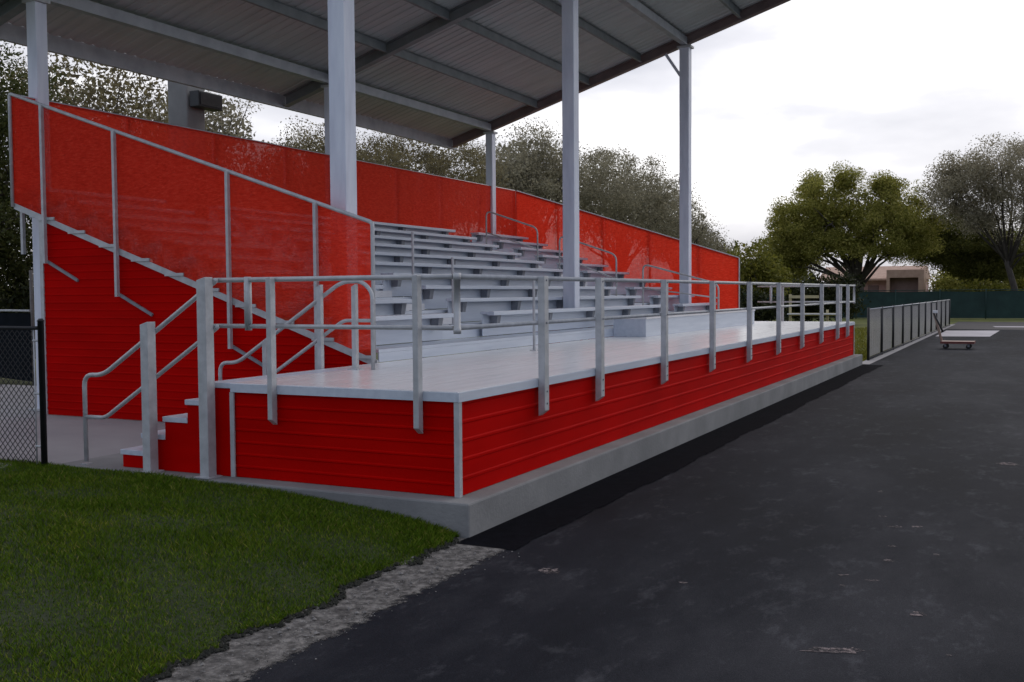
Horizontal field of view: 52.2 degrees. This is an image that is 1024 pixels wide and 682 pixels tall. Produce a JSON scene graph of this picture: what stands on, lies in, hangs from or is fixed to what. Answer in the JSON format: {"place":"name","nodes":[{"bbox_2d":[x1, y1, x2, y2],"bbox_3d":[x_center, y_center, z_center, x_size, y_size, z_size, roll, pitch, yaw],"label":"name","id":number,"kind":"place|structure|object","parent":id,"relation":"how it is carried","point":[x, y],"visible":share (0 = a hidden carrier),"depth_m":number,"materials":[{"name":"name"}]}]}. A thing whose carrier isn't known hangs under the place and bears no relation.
{"place":"outdoors","nodes":[
{"label":"outdoors","id":0,"kind":"place"},
{"bbox_2d":[0,384,164,465],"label":"path","id":1,"kind":"structure","parent":0,"point":[65,439],"depth_m":13.40,"materials":[{"name":"concrete"}]},
{"bbox_2d":[0,458,459,681],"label":"lawn","id":2,"kind":"structure","parent":0,"point":[47,617],"depth_m":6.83,"materials":[{"name":"plant"}]},
{"bbox_2d":[0,318,47,464],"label":"chain link fence","id":3,"kind":"object","parent":2,"relation":"on","point":[39,327],"visible":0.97,"depth_m":10.88,"materials":[{"name":"metal"}]},
{"bbox_2d":[154,537,519,681],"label":"dirt path","id":4,"kind":"structure","parent":0,"point":[249,661],"depth_m":6.52,"materials":[{"name":"grey gravel"}]},
{"bbox_2d":[57,354,861,537],"bbox_3d":[2.457,1.080,19.924,4.955,0.500,22.600,1,3,26],"label":"pavement base","id":5,"kind":"object","parent":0,"point":[471,514],"visible":0.32,"depth_m":10.43,"materials":[{"name":"concrete"}]},
{"bbox_2d":[81,277,221,478],"bbox_3d":[-3.685,0.341,10.429,1.879,1.929,0.210,1,3,26],"label":"stair handrail","id":6,"kind":"object","parent":5,"relation":"on","point":[207,328],"visible":0.98,"depth_m":10.25,"materials":[{"name":"metal"}]},
{"bbox_2d":[120,369,346,475],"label":"staircase","id":7,"kind":"structure","parent":5,"relation":"on","point":[178,444],"depth_m":10.34,"materials":[{"name":"red wood"}]},
{"bbox_2d":[14,203,754,421],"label":"bleachers","id":8,"kind":"object","parent":5,"relation":"on","point":[92,322],"visible":0.61,"depth_m":15.29,"materials":[{"name":"metal"}]},
{"bbox_2d":[8,92,375,369],"bbox_3d":[-4.594,-1.401,14.227,6.489,4.516,0.101,1,3,26],"label":"screen guardrail","id":9,"kind":"object","parent":8,"relation":"attached to","point":[192,218],"visible":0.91,"depth_m":14.14,"materials":[{"name":"red fabric"}]},
{"bbox_2d":[17,94,515,253],"bbox_3d":[-3.670,-2.868,23.165,0.101,2.384,16.830,1,3,26],"label":"screen guardrail","id":10,"kind":"object","parent":8,"relation":"attached to","point":[389,194],"visible":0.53,"depth_m":23.45,"materials":[{"name":"red fabric"}]},
{"bbox_2d":[409,232,413,310],"bbox_3d":[-1.543,-1.085,16.281,0.100,1.226,0.100,1,3,26],"label":"handrail upright","id":11,"kind":"object","parent":8,"relation":"on","point":[412,240],"visible":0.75,"depth_m":16.25,"materials":[{"name":"metal"}]},
{"bbox_2d":[449,257,453,324],"bbox_3d":[-0.905,-0.764,15.979,0.100,1.028,0.100,1,3,26],"label":"handrail upright","id":12,"kind":"object","parent":8,"relation":"on","point":[452,265],"visible":0.83,"depth_m":15.96,"materials":[{"name":"metal"}]},
{"bbox_2d":[485,211,538,267],"bbox_3d":[-0.007,-2.557,26.517,1.491,1.522,0.041,1,3,26],"label":"aisle handrail","id":13,"kind":"object","parent":8,"relation":"on","point":[535,228],"visible":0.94,"depth_m":26.48,"materials":[{"name":"metal"}]},
{"bbox_2d":[559,236,616,295],"bbox_3d":[1.856,-1.755,25.627,1.541,1.669,0.041,1,3,26],"label":"aisle handrail","id":14,"kind":"object","parent":8,"relation":"on","point":[593,269],"visible":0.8,"depth_m":25.46,"materials":[{"name":"metal"}]},
{"bbox_2d":[516,191,739,308],"bbox_3d":[3.101,-2.329,29.300,6.649,4.094,0.121,1,3,26],"label":"screen guardrail","id":15,"kind":"object","parent":8,"relation":"attached to","point":[634,249],"visible":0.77,"depth_m":29.13,"materials":[{"name":"red fabric"}]},
{"bbox_2d":[642,264,718,308],"bbox_3d":[3.963,-1.248,24.602,1.881,1.142,0.041,1,3,26],"label":"aisle handrail","id":16,"kind":"object","parent":8,"relation":"on","point":[643,288],"visible":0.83,"depth_m":24.67,"materials":[{"name":"metal"}]},
{"bbox_2d":[0,0,790,410],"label":"canopy","id":17,"kind":"object","parent":5,"relation":"on","point":[450,74],"visible":0.81,"depth_m":21.66,"materials":[{"name":"metal"}]},
{"bbox_2d":[220,321,854,497],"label":"walkway platform","id":18,"kind":"structure","parent":5,"relation":"on","point":[485,424],"depth_m":10.09,"materials":[{"name":"wood"}]},
{"bbox_2d":[218,281,374,380],"bbox_3d":[-2.582,0.256,12.179,2.292,1.922,0.160,1,3,26],"label":"stair handrail","id":19,"kind":"object","parent":18,"relation":"on","point":[318,301],"visible":0.69,"depth_m":11.91,"materials":[{"name":"metal"}]},
{"bbox_2d":[218,274,453,433],"bbox_3d":[-1.686,0.100,9.498,2.620,1.392,0.136,1,3,26],"label":"guardrail","id":20,"kind":"object","parent":18,"relation":"attached to","point":[416,327],"visible":1,"depth_m":9.48,"materials":[{"name":"metal"}]},
{"bbox_2d":[530,281,536,350],"bbox_3d":[0.324,-0.390,15.385,0.100,1.060,0.100,1,3,26],"label":"handrail upright","id":21,"kind":"object","parent":18,"relation":"on","point":[533,293],"visible":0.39,"depth_m":15.37,"materials":[{"name":"metal"}]},
{"bbox_2d":[453,273,855,415],"bbox_3d":[4.526,-0.371,18.858,0.140,1.394,22.325,1,3,26],"label":"guardrail","id":22,"kind":"object","parent":18,"relation":"attached to","point":[543,322],"visible":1,"depth_m":12.07,"materials":[{"name":"metal"}]},
{"bbox_2d":[757,285,852,321],"bbox_3d":[8.230,-0.875,29.394,2.620,1.392,0.136,1,3,26],"label":"guardrail","id":23,"kind":"object","parent":18,"relation":"attached to","point":[782,308],"visible":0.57,"depth_m":29.52,"materials":[{"name":"metal"}]},
{"bbox_2d":[0,309,1023,385],"bbox_3d":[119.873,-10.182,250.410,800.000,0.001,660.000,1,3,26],"label":"ground","id":24,"kind":"structure","parent":0,"point":[860,322],"depth_m":68.64,"materials":[{"name":"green plant"}]},
{"bbox_2d":[0,243,35,358],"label":"hedge bush","id":25,"kind":"object","parent":24,"relation":"on","point":[7,302],"visible":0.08,"depth_m":24.54,"materials":[{"name":"green plant"}]},
{"bbox_2d":[0,270,35,385],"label":"dark fence","id":26,"kind":"object","parent":24,"relation":"on","point":[16,319],"visible":0.67,"depth_m":21.80,"materials":[{"name":"metal"}]},
{"bbox_2d":[0,40,81,302],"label":"tree","id":27,"kind":"object","parent":24,"relation":"on","point":[10,238],"visible":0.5,"depth_m":24.06,"materials":[{"name":"green plant"}]},
{"bbox_2d":[1,54,209,222],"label":"tree","id":28,"kind":"object","parent":24,"relation":"on","point":[89,92],"visible":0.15,"depth_m":28.12,"materials":[{"name":"green plant"}]},
{"bbox_2d":[168,70,204,129],"bbox_3d":[-6.899,-2.657,22.285,0.700,7.510,0.700,1,3,26],"label":"utility pole","id":29,"kind":"object","parent":24,"relation":"on","point":[181,112],"depth_m":21.95,"materials":[{"name":"metal"}]},
{"bbox_2d":[189,90,222,111],"bbox_3d":[-6.477,-5.074,22.090,0.318,0.330,0.720,1,3,26],"label":"control box","id":30,"kind":"object","parent":29,"relation":"attached to","point":[204,100],"visible":1,"depth_m":21.91,"materials":[{"name":"black paint"}]},
{"bbox_2d":[120,82,263,138],"bbox_3d":[-10.182,-4.034,33.393,4.724,9.383,5.244,0,3,9],"label":"tree","id":31,"kind":"object","parent":24,"relation":"on","point":[228,114],"visible":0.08,"depth_m":33.07,"materials":[{"name":"green plant"}]},
{"bbox_2d":[262,116,415,170],"bbox_3d":[-7.087,-3.876,37.023,6.113,8.693,8.734,1,3,26],"label":"tree","id":32,"kind":"object","parent":24,"relation":"on","point":[319,147],"visible":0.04,"depth_m":37.20,"materials":[{"name":"green plant"}]},
{"bbox_2d":[357,129,514,340],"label":"tree","id":33,"kind":"object","parent":24,"relation":"on","point":[433,162],"visible":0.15,"depth_m":43.12,"materials":[{"name":"green plant"}]},
{"bbox_2d":[1,271,1021,308],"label":"distant wood","id":34,"kind":"object","parent":24,"relation":"on","point":[788,282],"depth_m":154.82,"materials":[{"name":"green plant"}]},
{"bbox_2d":[462,117,598,203],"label":"tree","id":35,"kind":"object","parent":24,"relation":"on","point":[535,170],"visible":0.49,"depth_m":54.99,"materials":[{"name":"green plant"}]},
{"bbox_2d":[548,144,700,237],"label":"tree","id":36,"kind":"object","parent":24,"relation":"on","point":[635,201],"visible":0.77,"depth_m":66.81,"materials":[{"name":"green plant"}]},
{"bbox_2d":[638,178,736,253],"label":"tree","id":37,"kind":"object","parent":24,"relation":"on","point":[703,235],"visible":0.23,"depth_m":81.04,"materials":[{"name":"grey plant"}]},
{"bbox_2d":[724,234,795,296],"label":"leafy shrub","id":38,"kind":"object","parent":24,"relation":"on","point":[758,267],"visible":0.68,"depth_m":62.02,"materials":[{"name":"green plant"}]},
{"bbox_2d":[740,288,788,320],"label":"hedge bush","id":39,"kind":"object","parent":24,"relation":"on","point":[764,314],"visible":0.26,"depth_m":59.09,"materials":[{"name":"green plant"}]},
{"bbox_2d":[787,294,835,321],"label":"timber frame","id":40,"kind":"object","parent":24,"relation":"on","point":[827,314],"visible":0.47,"depth_m":51.44,"materials":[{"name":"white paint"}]},
{"bbox_2d":[772,265,870,321],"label":"hedge bush","id":41,"kind":"object","parent":24,"relation":"on","point":[830,294],"visible":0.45,"depth_m":63.33,"materials":[{"name":"green plant"}]},
{"bbox_2d":[754,160,950,291],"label":"oak tree","id":42,"kind":"object","parent":24,"relation":"on","point":[804,232],"visible":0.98,"depth_m":82.73,"materials":[{"name":"green plant"}]},
{"bbox_2d":[743,289,1023,318],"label":"windscreen fence","id":43,"kind":"object","parent":24,"relation":"on","point":[985,304],"visible":0.18,"depth_m":75.12,"materials":[{"name":"green fabric"}]},
{"bbox_2d":[925,269,960,290],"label":"bush","id":44,"kind":"object","parent":24,"relation":"on","point":[948,284],"visible":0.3,"depth_m":97.64,"materials":[{"name":"green plant"}]},
{"bbox_2d":[899,206,1023,284],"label":"evergreen tree","id":45,"kind":"object","parent":24,"relation":"on","point":[960,257],"visible":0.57,"depth_m":86.06,"materials":[{"name":"green plant"}]},
{"bbox_2d":[917,132,1023,290],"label":"feathery tree","id":46,"kind":"object","parent":24,"relation":"on","point":[954,183],"visible":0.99,"depth_m":77.99,"materials":[{"name":"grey plant"}]},
{"bbox_2d":[950,278,1019,291],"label":"bush","id":47,"kind":"object","parent":24,"relation":"on","point":[987,284],"visible":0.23,"depth_m":82.13,"materials":[{"name":"green plant"}]},
{"bbox_2d":[1001,275,1023,290],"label":"bush","id":48,"kind":"object","parent":24,"relation":"on","point":[1020,285],"visible":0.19,"depth_m":88.92,"materials":[{"name":"green plant"}]},
{"bbox_2d":[0,0,1023,288],"label":"sky","id":49,"kind":"structure","parent":0,"point":[783,91],"materials":[{"name":"white"}]},
{"bbox_2d":[229,329,1023,681],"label":"road","id":50,"kind":"structure","parent":0,"point":[733,561],"depth_m":7.65,"materials":[{"name":"black asphalt"}]},
{"bbox_2d":[539,568,557,573],"bbox_3d":[0.274,1.688,7.671,0.183,0.001,0.170,1,3,26],"label":"road patch","id":51,"kind":"object","parent":50,"relation":"on","point":[546,570],"visible":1,"depth_m":7.68,"materials":[{"name":"grey asphalt"}]},
{"bbox_2d":[457,365,882,549],"bbox_3d":[4.889,1.157,18.598,0.603,0.001,22.820,1,3,26],"label":"road edge","id":52,"kind":"object","parent":50,"relation":"on","point":[517,532],"visible":1,"depth_m":11.47,"materials":[{"name":"asphalt"}]},
{"bbox_2d":[801,647,865,652],"bbox_3d":[1.816,1.756,5.932,0.381,0.001,0.114,0,3,4],"label":"road patch","id":53,"kind":"object","parent":50,"relation":"on","point":[825,649],"visible":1,"depth_m":5.93,"materials":[{"name":"grey asphalt"}]},
{"bbox_2d":[932,310,975,348],"bbox_3d":[15.457,-0.405,36.529,1.376,1.348,0.740,1,3,26],"label":"flatbed cart","id":54,"kind":"object","parent":50,"relation":"on","point":[946,343],"visible":1,"depth_m":36.40,"materials":[{"name":"brown wood"}]},
{"bbox_2d":[819,265,930,291],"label":"house","id":55,"kind":"structure","parent":0,"point":[899,278],"depth_m":100.02,"materials":[{"name":"paint"}]},
{"bbox_2d":[868,285,878,291],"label":"door","id":56,"kind":"structure","parent":55,"relation":"in","point":[870,287],"depth_m":102.50,"materials":[{"name":"metal"}]},
{"bbox_2d":[891,278,917,291],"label":"garage door","id":57,"kind":"structure","parent":55,"relation":"in","point":[896,283],"depth_m":99.68,"materials":[{"name":"brown metal"}]},
{"bbox_2d":[853,327,933,361],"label":"field grass","id":58,"kind":"structure","parent":0,"point":[859,343],"depth_m":41.19,"materials":[{"name":"green plant"}]},
{"bbox_2d":[862,324,954,363],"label":"curb","id":59,"kind":"structure","parent":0,"point":[874,359],"depth_m":36.25,"materials":[{"name":"concrete"}]},
{"bbox_2d":[867,299,949,359],"bbox_3d":[17.929,-0.936,45.644,0.096,1.550,33.630,1,3,26],"label":"panel fence","id":60,"kind":"object","parent":59,"relation":"on","point":[901,315],"visible":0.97,"depth_m":38.35,"materials":[{"name":"grey metal"}]},
{"bbox_2d":[937,331,997,336],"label":"pavement","id":61,"kind":"structure","parent":0,"point":[970,333],"depth_m":49.23,"materials":[{"name":"grey concrete"}]},
{"bbox_2d":[947,322,1023,329],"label":"road end","id":62,"kind":"structure","parent":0,"point":[974,325],"depth_m":60.33,"materials":[{"name":"grey concrete"}]},
{"bbox_2d":[994,326,1023,326],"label":"path","id":63,"kind":"structure","parent":0,"point":[1008,326],"depth_m":58.28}
]}

